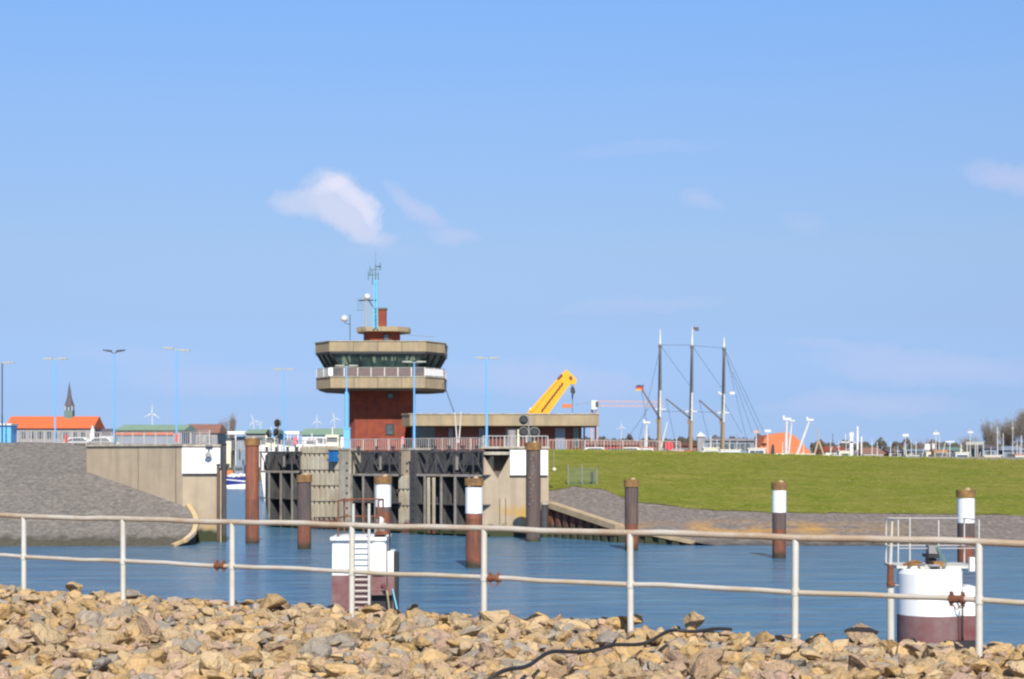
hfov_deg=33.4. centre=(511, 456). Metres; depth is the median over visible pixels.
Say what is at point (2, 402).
lamp post
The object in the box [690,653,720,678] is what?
stone block
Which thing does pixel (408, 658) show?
stone block
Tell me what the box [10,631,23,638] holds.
stone block
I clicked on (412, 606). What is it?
stone block
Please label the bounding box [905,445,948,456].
fishing boat
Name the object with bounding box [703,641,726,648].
stone block
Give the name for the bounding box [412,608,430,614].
stone block
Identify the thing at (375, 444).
quay railing
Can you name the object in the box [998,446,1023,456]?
house
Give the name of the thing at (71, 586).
stone block
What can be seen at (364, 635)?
stone block
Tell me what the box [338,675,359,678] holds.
stone block
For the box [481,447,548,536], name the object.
lock abutment
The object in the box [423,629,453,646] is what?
stone block
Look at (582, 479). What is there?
gate
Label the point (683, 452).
grass tufts
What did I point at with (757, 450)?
fishing boat
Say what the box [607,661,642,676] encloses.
stone block
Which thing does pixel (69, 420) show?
church
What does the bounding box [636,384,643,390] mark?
flag
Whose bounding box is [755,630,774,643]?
stone block
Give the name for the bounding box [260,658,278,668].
stone block
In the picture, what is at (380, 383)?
control tower
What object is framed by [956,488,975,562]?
mooring pile
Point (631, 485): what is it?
mooring pile
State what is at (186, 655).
stone block
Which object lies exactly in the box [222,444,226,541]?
fender pile
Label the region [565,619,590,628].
stone block
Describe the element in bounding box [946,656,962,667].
stone block
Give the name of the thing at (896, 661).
stone block
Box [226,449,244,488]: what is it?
fishing boat
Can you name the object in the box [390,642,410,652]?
stone block
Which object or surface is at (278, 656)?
stone block
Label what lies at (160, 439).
harbour shed
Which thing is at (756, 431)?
quay sign
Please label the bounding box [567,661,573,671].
stone block
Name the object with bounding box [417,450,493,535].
lock gate
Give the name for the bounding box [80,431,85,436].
window
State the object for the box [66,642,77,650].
stone block
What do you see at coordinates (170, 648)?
stone block
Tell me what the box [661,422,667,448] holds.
quay crane
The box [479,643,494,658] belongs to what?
stone block
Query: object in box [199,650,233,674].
stone block
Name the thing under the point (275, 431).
signal light
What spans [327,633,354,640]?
stone block
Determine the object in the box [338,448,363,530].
lock column
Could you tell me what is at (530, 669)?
stone block
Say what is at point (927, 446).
motor boat
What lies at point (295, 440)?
railing board
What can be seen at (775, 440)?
orange pavilion
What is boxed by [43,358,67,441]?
lamp post
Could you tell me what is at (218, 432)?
house
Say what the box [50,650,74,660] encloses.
stone block
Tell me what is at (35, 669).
stone block
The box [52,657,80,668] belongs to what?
stone block
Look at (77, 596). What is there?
stone block
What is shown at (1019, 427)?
bare tree
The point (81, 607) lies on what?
stone block
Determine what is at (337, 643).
stone block
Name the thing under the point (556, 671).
stone block
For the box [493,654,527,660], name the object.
stone block
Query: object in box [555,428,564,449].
door
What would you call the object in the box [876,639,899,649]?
stone block
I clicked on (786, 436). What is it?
quay crane
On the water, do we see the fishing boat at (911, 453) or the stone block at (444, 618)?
the fishing boat at (911, 453)
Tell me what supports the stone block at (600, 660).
on the rubble bank
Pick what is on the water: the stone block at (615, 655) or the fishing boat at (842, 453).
the fishing boat at (842, 453)
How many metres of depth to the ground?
440.00 m
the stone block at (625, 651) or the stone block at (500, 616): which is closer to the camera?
the stone block at (625, 651)
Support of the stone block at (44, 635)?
on the stone block at (41, 647)
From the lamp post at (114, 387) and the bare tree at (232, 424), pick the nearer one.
the lamp post at (114, 387)
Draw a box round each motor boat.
[841,431,854,455]
[856,426,861,455]
[924,432,938,449]
[967,429,972,456]
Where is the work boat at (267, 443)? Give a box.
[259,427,276,500]
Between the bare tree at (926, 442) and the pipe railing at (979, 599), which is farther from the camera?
the bare tree at (926, 442)
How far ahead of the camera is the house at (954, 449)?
457.12 m
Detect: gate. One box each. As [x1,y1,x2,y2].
[259,451,302,527]
[350,451,402,531]
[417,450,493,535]
[568,464,596,484]
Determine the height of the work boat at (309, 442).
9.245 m
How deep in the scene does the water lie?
87.06 m
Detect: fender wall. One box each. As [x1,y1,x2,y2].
[297,446,314,528]
[314,446,340,529]
[396,453,409,532]
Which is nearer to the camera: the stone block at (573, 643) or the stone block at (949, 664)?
the stone block at (949, 664)
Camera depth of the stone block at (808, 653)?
15.67 m
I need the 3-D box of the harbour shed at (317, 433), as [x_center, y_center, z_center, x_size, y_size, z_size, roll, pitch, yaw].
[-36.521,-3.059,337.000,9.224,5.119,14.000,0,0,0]
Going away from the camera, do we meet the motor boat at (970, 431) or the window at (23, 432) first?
the motor boat at (970, 431)
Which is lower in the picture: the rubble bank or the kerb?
the rubble bank
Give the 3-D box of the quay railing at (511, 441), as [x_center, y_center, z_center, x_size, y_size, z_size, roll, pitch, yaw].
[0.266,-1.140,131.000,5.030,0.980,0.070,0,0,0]
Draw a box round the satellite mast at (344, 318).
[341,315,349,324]
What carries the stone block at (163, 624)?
on the rubble bank
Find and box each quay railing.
[17,430,209,443]
[232,437,485,450]
[483,436,547,446]
[549,440,680,451]
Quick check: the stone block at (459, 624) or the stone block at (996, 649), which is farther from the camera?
the stone block at (459, 624)
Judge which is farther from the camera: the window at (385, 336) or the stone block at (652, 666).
the window at (385, 336)
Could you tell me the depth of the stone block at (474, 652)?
16.27 m
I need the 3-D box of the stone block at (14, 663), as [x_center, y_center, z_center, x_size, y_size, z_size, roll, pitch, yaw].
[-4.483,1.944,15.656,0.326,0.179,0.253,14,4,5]
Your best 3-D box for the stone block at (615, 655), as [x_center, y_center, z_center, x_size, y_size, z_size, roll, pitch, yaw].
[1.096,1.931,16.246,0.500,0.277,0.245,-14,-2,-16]
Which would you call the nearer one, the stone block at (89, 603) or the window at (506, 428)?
the stone block at (89, 603)
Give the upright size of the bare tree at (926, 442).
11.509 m
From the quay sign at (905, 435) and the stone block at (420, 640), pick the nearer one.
the stone block at (420, 640)
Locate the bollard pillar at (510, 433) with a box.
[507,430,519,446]
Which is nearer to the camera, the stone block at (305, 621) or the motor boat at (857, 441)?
the stone block at (305, 621)
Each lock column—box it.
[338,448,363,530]
[400,448,409,508]
[409,448,430,533]
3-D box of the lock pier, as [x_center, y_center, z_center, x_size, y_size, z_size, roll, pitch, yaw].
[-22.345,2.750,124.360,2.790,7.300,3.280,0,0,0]
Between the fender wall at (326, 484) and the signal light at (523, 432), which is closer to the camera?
the signal light at (523, 432)
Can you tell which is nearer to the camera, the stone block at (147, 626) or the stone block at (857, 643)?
the stone block at (857, 643)
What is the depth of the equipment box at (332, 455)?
142.46 m
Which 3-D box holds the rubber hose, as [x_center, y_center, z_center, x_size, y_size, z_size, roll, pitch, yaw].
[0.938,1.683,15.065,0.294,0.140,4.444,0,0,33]
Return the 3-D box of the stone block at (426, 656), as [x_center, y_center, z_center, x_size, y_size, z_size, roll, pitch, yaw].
[-0.757,1.905,15.705,0.350,0.271,0.339,-8,-16,7]
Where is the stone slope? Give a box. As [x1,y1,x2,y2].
[549,486,1023,545]
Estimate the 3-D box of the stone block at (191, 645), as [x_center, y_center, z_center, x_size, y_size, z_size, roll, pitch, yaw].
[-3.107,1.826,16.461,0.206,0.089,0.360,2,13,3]
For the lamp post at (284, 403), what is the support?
on the lock deck
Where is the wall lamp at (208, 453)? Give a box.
[205,445,212,455]
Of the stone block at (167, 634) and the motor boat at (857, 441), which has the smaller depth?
the stone block at (167, 634)
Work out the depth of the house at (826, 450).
447.09 m
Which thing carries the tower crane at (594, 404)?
on the ground
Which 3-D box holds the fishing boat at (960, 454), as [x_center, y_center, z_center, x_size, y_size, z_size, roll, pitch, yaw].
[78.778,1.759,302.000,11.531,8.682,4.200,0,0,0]
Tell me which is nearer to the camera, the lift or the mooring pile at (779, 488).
the mooring pile at (779, 488)
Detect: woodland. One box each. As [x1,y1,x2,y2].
[582,433,760,448]
[809,437,1023,456]
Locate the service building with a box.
[401,413,599,450]
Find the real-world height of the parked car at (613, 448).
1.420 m
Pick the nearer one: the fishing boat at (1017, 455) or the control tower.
the control tower
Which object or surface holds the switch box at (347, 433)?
on the lock deck
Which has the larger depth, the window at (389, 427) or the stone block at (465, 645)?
the window at (389, 427)
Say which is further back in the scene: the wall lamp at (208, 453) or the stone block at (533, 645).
the wall lamp at (208, 453)
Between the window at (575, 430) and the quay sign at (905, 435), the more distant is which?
the quay sign at (905, 435)
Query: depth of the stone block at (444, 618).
18.59 m
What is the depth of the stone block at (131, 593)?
22.04 m
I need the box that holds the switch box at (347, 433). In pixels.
[343,428,350,447]
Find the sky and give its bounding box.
[0,0,1023,451]
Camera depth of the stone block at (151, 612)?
20.30 m
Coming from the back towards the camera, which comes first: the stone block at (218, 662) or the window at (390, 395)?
the window at (390, 395)
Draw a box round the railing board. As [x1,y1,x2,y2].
[293,437,296,450]
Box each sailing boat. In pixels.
[996,427,999,456]
[1011,422,1013,453]
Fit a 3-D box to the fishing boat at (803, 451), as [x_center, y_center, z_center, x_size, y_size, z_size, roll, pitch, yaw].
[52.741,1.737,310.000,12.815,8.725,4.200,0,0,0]
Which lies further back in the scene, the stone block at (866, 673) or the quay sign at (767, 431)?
the quay sign at (767, 431)
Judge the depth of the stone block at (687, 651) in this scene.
15.89 m
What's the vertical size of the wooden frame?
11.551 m
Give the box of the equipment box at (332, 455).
[327,450,338,461]
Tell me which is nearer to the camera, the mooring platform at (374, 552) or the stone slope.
the mooring platform at (374, 552)
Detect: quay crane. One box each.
[643,420,649,446]
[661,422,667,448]
[782,416,790,452]
[788,420,794,452]
[796,417,813,453]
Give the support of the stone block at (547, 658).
on the rubble bank
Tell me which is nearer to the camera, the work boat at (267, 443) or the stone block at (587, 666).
the stone block at (587, 666)
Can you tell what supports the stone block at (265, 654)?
on the rubble bank
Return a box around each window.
[20,431,25,438]
[29,431,34,438]
[37,432,42,438]
[46,432,51,438]
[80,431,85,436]
[383,334,388,340]
[386,424,393,434]
[387,392,393,398]
[449,428,452,446]
[479,428,483,446]
[506,428,516,446]
[573,428,578,446]
[740,443,744,449]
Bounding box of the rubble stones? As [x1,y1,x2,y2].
[0,584,1023,678]
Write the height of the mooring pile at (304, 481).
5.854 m
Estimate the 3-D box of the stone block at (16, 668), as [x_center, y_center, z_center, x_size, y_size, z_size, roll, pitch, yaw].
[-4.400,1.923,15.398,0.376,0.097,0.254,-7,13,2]
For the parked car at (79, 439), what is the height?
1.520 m
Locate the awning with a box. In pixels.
[117,432,172,434]
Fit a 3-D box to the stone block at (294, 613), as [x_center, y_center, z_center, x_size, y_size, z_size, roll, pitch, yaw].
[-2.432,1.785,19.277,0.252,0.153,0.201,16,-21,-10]
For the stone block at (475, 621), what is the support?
on the rubble bank
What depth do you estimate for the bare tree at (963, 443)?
559.54 m
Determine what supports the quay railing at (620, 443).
on the grass dike
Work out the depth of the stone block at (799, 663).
15.06 m
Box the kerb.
[171,504,198,545]
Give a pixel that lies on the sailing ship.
(690, 427)
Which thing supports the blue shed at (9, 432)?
on the quay deck
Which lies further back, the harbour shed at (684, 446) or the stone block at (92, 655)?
the harbour shed at (684, 446)
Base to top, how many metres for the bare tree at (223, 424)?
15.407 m
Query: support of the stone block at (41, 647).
on the rubble bank
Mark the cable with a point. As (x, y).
(446, 390)
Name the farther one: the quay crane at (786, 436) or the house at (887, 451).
the house at (887, 451)
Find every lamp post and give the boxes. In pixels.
[0,362,14,442]
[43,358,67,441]
[103,349,124,442]
[163,347,189,443]
[273,368,294,450]
[335,365,357,427]
[402,361,425,447]
[474,357,498,446]
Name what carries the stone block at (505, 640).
on the rubble bank
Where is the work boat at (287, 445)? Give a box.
[276,435,297,450]
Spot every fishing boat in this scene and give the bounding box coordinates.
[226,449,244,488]
[619,430,654,449]
[702,437,719,450]
[703,440,741,452]
[736,440,767,453]
[754,441,792,454]
[787,442,814,454]
[831,448,854,455]
[848,446,883,455]
[894,443,920,456]
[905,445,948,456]
[922,439,950,456]
[941,442,972,456]
[979,447,1002,456]
[1011,446,1023,456]
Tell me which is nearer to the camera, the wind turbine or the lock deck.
the lock deck
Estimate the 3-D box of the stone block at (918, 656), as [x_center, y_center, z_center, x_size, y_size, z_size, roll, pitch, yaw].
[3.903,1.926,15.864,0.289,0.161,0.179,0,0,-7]
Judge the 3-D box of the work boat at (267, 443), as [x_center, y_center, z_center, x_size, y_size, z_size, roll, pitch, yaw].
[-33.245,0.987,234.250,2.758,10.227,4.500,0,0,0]
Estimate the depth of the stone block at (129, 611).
20.05 m
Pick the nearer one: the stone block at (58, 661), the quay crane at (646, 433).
the stone block at (58, 661)
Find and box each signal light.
[266,418,280,450]
[518,415,539,442]
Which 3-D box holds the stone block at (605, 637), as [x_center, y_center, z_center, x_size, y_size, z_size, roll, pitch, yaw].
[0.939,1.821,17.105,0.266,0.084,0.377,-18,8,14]
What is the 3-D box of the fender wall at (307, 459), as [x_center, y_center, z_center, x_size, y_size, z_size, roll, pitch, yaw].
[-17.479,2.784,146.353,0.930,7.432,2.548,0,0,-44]
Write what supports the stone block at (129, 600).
on the rubble bank
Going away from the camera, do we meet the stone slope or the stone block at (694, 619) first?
the stone block at (694, 619)
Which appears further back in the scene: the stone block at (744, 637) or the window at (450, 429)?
the window at (450, 429)
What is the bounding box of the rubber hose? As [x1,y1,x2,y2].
[487,627,731,678]
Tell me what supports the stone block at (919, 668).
on the rubble bank
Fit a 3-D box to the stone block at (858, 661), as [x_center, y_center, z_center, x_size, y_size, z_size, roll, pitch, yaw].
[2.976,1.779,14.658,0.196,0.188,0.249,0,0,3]
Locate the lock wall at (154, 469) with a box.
[85,444,182,504]
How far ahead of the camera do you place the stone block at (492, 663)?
15.26 m
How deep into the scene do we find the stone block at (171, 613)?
20.00 m
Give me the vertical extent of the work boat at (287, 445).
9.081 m
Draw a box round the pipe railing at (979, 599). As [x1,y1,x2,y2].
[0,513,1023,658]
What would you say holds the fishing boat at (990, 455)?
on the water
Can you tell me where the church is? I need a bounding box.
[7,382,104,441]
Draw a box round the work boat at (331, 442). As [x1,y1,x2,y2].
[316,427,343,447]
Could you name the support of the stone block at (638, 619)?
on the rubble bank
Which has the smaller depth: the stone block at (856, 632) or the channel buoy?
the stone block at (856, 632)
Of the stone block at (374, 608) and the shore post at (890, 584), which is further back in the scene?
the stone block at (374, 608)
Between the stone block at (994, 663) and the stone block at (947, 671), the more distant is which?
the stone block at (994, 663)
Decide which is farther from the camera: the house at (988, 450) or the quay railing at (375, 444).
the house at (988, 450)
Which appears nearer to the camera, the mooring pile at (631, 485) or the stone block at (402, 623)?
the stone block at (402, 623)
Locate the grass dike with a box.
[549,450,1023,515]
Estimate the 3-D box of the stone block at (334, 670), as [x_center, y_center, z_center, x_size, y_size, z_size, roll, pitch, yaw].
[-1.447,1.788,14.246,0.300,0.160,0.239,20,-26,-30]
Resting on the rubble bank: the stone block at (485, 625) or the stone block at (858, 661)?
the stone block at (485, 625)
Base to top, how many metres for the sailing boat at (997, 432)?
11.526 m
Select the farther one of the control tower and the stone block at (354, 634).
the control tower
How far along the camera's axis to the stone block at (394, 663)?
14.79 m
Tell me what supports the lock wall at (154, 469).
on the revetment
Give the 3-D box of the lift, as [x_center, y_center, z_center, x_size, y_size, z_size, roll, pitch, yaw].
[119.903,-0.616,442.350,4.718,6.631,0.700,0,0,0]
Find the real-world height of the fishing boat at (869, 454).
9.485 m
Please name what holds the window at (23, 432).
in the church
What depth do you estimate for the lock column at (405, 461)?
136.76 m
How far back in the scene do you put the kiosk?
441.00 m
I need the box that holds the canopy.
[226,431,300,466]
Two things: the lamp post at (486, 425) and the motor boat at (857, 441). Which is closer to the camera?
the lamp post at (486, 425)
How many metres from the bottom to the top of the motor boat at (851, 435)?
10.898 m
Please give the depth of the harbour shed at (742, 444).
450.50 m
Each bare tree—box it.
[218,416,228,437]
[228,412,235,437]
[912,437,932,450]
[957,436,981,456]
[978,418,1002,446]
[992,417,1020,445]
[1010,405,1023,445]
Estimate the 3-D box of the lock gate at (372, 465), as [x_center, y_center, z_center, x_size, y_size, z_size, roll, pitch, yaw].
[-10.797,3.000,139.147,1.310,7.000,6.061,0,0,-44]
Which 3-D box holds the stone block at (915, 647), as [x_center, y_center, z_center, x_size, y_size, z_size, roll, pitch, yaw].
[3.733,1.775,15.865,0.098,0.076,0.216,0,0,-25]
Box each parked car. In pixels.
[68,437,89,441]
[89,437,119,442]
[584,447,603,450]
[605,447,621,449]
[621,447,638,449]
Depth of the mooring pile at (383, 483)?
101.61 m
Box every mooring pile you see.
[244,436,259,543]
[296,473,311,549]
[374,474,391,532]
[465,476,483,567]
[525,441,541,541]
[624,478,638,550]
[771,480,786,557]
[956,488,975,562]
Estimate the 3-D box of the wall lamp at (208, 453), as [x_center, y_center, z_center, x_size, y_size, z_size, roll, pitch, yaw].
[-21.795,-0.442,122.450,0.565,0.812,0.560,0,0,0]
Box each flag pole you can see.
[454,413,457,442]
[458,412,461,442]
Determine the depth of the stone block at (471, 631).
17.32 m
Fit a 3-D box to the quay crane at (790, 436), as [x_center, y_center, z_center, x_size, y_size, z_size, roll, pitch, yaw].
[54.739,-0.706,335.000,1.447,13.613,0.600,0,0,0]
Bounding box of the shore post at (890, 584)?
[886,521,898,639]
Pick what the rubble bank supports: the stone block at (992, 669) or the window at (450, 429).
the stone block at (992, 669)
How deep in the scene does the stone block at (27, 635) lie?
17.23 m
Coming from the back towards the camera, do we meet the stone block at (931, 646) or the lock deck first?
the lock deck
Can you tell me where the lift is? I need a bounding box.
[965,442,983,456]
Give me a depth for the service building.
179.51 m
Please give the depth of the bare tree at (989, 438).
469.08 m
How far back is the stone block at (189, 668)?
14.89 m
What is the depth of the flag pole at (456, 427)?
151.96 m
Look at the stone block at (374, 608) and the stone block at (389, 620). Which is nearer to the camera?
the stone block at (389, 620)
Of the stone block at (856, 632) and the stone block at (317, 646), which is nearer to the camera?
the stone block at (317, 646)
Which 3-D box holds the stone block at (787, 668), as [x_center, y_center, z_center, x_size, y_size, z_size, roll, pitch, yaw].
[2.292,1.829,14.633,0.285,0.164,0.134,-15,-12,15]
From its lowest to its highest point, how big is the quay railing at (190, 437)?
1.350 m
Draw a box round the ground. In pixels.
[226,458,261,480]
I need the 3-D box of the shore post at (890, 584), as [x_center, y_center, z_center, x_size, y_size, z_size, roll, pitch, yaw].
[4.232,1.557,18.986,0.136,1.686,0.109,0,0,0]
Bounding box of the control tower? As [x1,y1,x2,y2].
[315,308,447,450]
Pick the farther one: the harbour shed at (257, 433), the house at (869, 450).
the house at (869, 450)
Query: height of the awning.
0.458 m
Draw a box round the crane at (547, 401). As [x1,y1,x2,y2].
[528,370,576,412]
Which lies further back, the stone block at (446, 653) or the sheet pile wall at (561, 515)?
the sheet pile wall at (561, 515)
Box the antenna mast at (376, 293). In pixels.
[368,252,380,328]
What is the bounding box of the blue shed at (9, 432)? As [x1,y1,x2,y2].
[0,423,18,442]
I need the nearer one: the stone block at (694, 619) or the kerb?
the stone block at (694, 619)
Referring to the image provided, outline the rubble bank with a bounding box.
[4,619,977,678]
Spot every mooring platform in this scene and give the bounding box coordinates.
[330,498,398,611]
[884,518,979,648]
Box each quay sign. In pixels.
[753,430,759,447]
[765,430,770,452]
[903,434,908,454]
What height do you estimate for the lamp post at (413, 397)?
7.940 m
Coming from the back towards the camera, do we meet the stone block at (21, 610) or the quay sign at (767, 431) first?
the quay sign at (767, 431)
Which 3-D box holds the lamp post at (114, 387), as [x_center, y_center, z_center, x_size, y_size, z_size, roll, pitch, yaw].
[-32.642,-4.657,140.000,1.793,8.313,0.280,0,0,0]
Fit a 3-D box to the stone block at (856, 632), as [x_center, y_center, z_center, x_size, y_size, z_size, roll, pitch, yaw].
[3.485,1.769,17.066,0.244,0.222,0.313,0,0,-19]
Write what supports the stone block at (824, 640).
on the rubble bank
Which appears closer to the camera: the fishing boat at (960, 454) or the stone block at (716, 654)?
the stone block at (716, 654)
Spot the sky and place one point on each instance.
(831, 191)
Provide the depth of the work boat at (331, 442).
215.80 m
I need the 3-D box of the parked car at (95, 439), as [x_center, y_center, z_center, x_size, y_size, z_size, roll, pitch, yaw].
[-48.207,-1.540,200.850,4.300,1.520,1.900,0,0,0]
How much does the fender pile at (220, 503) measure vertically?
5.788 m
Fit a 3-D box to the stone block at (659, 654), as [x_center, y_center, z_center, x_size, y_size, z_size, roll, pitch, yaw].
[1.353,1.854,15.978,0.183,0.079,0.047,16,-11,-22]
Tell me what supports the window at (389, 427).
in the control tower
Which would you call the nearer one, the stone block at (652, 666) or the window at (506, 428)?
the stone block at (652, 666)
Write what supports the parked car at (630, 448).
on the lock deck
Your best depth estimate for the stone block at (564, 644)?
16.68 m
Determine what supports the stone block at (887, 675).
on the rubble bank
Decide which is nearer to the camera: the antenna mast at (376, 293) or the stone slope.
the stone slope
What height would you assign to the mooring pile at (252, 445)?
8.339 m
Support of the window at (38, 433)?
in the church
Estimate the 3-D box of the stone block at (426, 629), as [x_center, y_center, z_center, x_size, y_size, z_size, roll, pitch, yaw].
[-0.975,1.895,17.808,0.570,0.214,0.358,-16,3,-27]
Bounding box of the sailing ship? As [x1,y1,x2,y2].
[631,328,764,450]
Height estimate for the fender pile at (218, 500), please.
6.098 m
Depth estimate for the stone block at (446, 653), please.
16.06 m
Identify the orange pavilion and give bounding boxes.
[754,432,811,453]
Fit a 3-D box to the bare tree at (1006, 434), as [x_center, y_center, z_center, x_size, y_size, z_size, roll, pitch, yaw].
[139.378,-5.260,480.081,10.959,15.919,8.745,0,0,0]
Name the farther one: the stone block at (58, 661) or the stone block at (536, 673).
the stone block at (58, 661)
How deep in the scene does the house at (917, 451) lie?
455.50 m
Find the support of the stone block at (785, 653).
on the rubble bank
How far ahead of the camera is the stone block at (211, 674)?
14.01 m
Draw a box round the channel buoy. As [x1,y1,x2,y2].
[664,442,673,450]
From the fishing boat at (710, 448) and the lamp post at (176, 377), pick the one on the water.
the fishing boat at (710, 448)
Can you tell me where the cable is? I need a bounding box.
[443,368,453,411]
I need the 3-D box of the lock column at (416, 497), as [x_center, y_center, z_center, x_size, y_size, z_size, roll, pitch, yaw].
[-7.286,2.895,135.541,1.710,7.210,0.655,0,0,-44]
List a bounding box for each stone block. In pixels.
[8,659,23,666]
[9,665,21,670]
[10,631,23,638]
[13,604,27,616]
[16,631,32,638]
[19,594,43,601]
[25,664,44,674]
[26,645,44,653]
[30,622,67,648]
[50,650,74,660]
[51,599,68,616]
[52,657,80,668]
[52,668,74,678]
[58,618,75,629]
[65,581,82,591]
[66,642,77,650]
[70,590,83,604]
[75,605,86,609]
[78,611,104,626]
[80,598,97,610]
[82,651,100,660]
[92,657,111,670]
[93,629,128,645]
[100,648,119,654]
[101,644,125,654]
[104,616,120,622]
[108,606,139,617]
[113,622,139,632]
[117,599,136,605]
[121,655,156,673]
[123,629,138,642]
[126,588,141,598]
[135,614,159,636]
[148,607,164,619]
[157,621,169,628]
[159,628,182,641]
[159,641,174,648]
[163,611,175,618]
[166,644,181,652]
[180,637,201,653]
[182,651,193,659]
[182,659,199,671]
[185,649,218,664]
[194,623,217,639]
[198,607,214,616]
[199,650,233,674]
[201,669,224,678]
[234,663,250,677]
[248,634,264,643]
[254,610,280,620]
[258,651,270,661]
[260,594,286,609]
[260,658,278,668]
[264,665,295,678]
[268,650,290,662]
[285,670,318,678]
[286,608,306,619]
[286,659,314,672]
[299,637,331,658]
[303,617,337,623]
[324,663,359,677]
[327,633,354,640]
[329,633,358,649]
[330,641,341,645]
[332,647,343,660]
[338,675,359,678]
[339,630,358,638]
[356,628,372,643]
[359,641,389,653]
[361,604,382,613]
[364,624,391,636]
[369,657,407,674]
[379,613,400,634]
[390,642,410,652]
[395,620,416,634]
[399,655,422,663]
[406,603,417,610]
[410,627,433,634]
[410,634,432,646]
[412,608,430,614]
[413,614,428,621]
[414,648,448,667]
[417,641,441,651]
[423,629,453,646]
[437,615,447,620]
[442,650,450,661]
[450,617,471,629]
[458,628,482,634]
[458,638,473,655]
[460,618,478,625]
[460,649,479,657]
[472,637,492,642]
[477,620,509,633]
[478,610,509,623]
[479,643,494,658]
[485,659,499,670]
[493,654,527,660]
[496,638,511,644]
[507,613,522,622]
[514,667,548,677]
[515,641,542,655]
[519,629,529,634]
[527,640,539,650]
[529,667,545,678]
[541,654,564,664]
[547,662,566,677]
[554,642,577,655]
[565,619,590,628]
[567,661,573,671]
[571,636,581,649]
[580,664,598,668]
[587,630,596,641]
[590,655,618,666]
[594,630,618,644]
[597,625,612,635]
[606,647,647,660]
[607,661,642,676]
[612,638,630,657]
[622,614,642,624]
[647,661,663,671]
[649,650,663,659]
[667,640,683,649]
[677,644,700,659]
[682,611,704,628]
[688,648,723,673]
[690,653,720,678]
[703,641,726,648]
[732,632,749,642]
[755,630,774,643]
[759,668,791,678]
[761,660,794,673]
[775,647,793,658]
[785,659,806,666]
[799,649,824,658]
[801,646,817,657]
[812,643,829,648]
[817,637,832,645]
[824,662,847,673]
[844,623,878,640]
[848,647,872,654]
[848,653,868,670]
[852,639,860,645]
[852,667,880,678]
[856,648,879,656]
[873,657,902,668]
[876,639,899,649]
[880,673,892,677]
[904,644,921,651]
[904,664,929,673]
[915,655,934,658]
[926,643,940,649]
[937,662,955,669]
[937,664,959,678]
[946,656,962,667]
[979,658,1000,671]
[985,661,999,673]
[988,643,1011,655]
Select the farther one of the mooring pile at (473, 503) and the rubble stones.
the mooring pile at (473, 503)
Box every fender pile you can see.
[216,464,219,541]
[220,468,221,541]
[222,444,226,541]
[541,502,548,537]
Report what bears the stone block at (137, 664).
on the rubble bank
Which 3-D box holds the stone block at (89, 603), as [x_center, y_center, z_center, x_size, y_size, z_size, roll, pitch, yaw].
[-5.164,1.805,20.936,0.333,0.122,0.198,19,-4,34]
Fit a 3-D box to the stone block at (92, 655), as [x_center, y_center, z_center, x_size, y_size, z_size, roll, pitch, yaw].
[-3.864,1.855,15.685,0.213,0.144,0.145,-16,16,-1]
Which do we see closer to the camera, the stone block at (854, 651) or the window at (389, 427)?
the stone block at (854, 651)
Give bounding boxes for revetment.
[0,442,195,545]
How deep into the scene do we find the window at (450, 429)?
179.49 m
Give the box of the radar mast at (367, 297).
[357,294,375,328]
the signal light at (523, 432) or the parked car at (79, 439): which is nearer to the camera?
the signal light at (523, 432)
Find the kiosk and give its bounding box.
[696,432,705,450]
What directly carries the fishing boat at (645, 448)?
on the water
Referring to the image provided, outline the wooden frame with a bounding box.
[814,429,823,454]
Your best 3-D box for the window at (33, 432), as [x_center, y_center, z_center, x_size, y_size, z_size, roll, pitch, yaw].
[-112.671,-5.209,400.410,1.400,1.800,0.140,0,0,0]
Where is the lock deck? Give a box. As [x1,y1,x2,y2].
[265,453,1023,514]
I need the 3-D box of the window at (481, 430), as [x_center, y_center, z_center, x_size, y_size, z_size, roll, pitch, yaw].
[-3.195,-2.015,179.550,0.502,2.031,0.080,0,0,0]
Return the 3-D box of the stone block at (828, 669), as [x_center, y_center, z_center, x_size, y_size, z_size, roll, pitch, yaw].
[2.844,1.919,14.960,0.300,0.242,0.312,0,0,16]
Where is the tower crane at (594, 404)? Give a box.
[562,400,663,441]
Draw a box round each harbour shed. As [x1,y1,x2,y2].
[115,425,197,443]
[243,429,285,444]
[300,428,343,446]
[582,442,640,448]
[648,443,696,450]
[705,439,755,452]
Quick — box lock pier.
[182,444,221,541]
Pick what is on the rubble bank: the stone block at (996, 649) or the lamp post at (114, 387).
the stone block at (996, 649)
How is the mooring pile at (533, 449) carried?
in the water
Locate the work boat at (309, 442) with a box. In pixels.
[296,433,319,450]
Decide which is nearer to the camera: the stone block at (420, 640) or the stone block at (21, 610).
the stone block at (420, 640)
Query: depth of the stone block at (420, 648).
16.66 m
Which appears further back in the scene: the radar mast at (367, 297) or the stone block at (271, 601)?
the radar mast at (367, 297)
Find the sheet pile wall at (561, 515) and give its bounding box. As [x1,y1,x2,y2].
[548,501,694,545]
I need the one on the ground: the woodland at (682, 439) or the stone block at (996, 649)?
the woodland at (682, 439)
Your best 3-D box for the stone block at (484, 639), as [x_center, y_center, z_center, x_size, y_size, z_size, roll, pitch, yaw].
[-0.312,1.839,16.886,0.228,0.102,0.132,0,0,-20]
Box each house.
[97,429,116,438]
[187,424,227,443]
[817,446,848,454]
[855,448,886,455]
[882,449,902,455]
[901,449,926,456]
[934,447,964,456]
[971,444,998,456]
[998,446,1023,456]
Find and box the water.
[0,481,1023,648]
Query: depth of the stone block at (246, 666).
14.85 m
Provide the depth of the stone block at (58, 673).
14.60 m
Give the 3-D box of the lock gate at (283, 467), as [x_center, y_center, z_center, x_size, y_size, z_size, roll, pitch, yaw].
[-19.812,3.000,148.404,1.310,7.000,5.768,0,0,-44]
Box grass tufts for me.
[549,449,1023,512]
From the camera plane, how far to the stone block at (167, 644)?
16.89 m

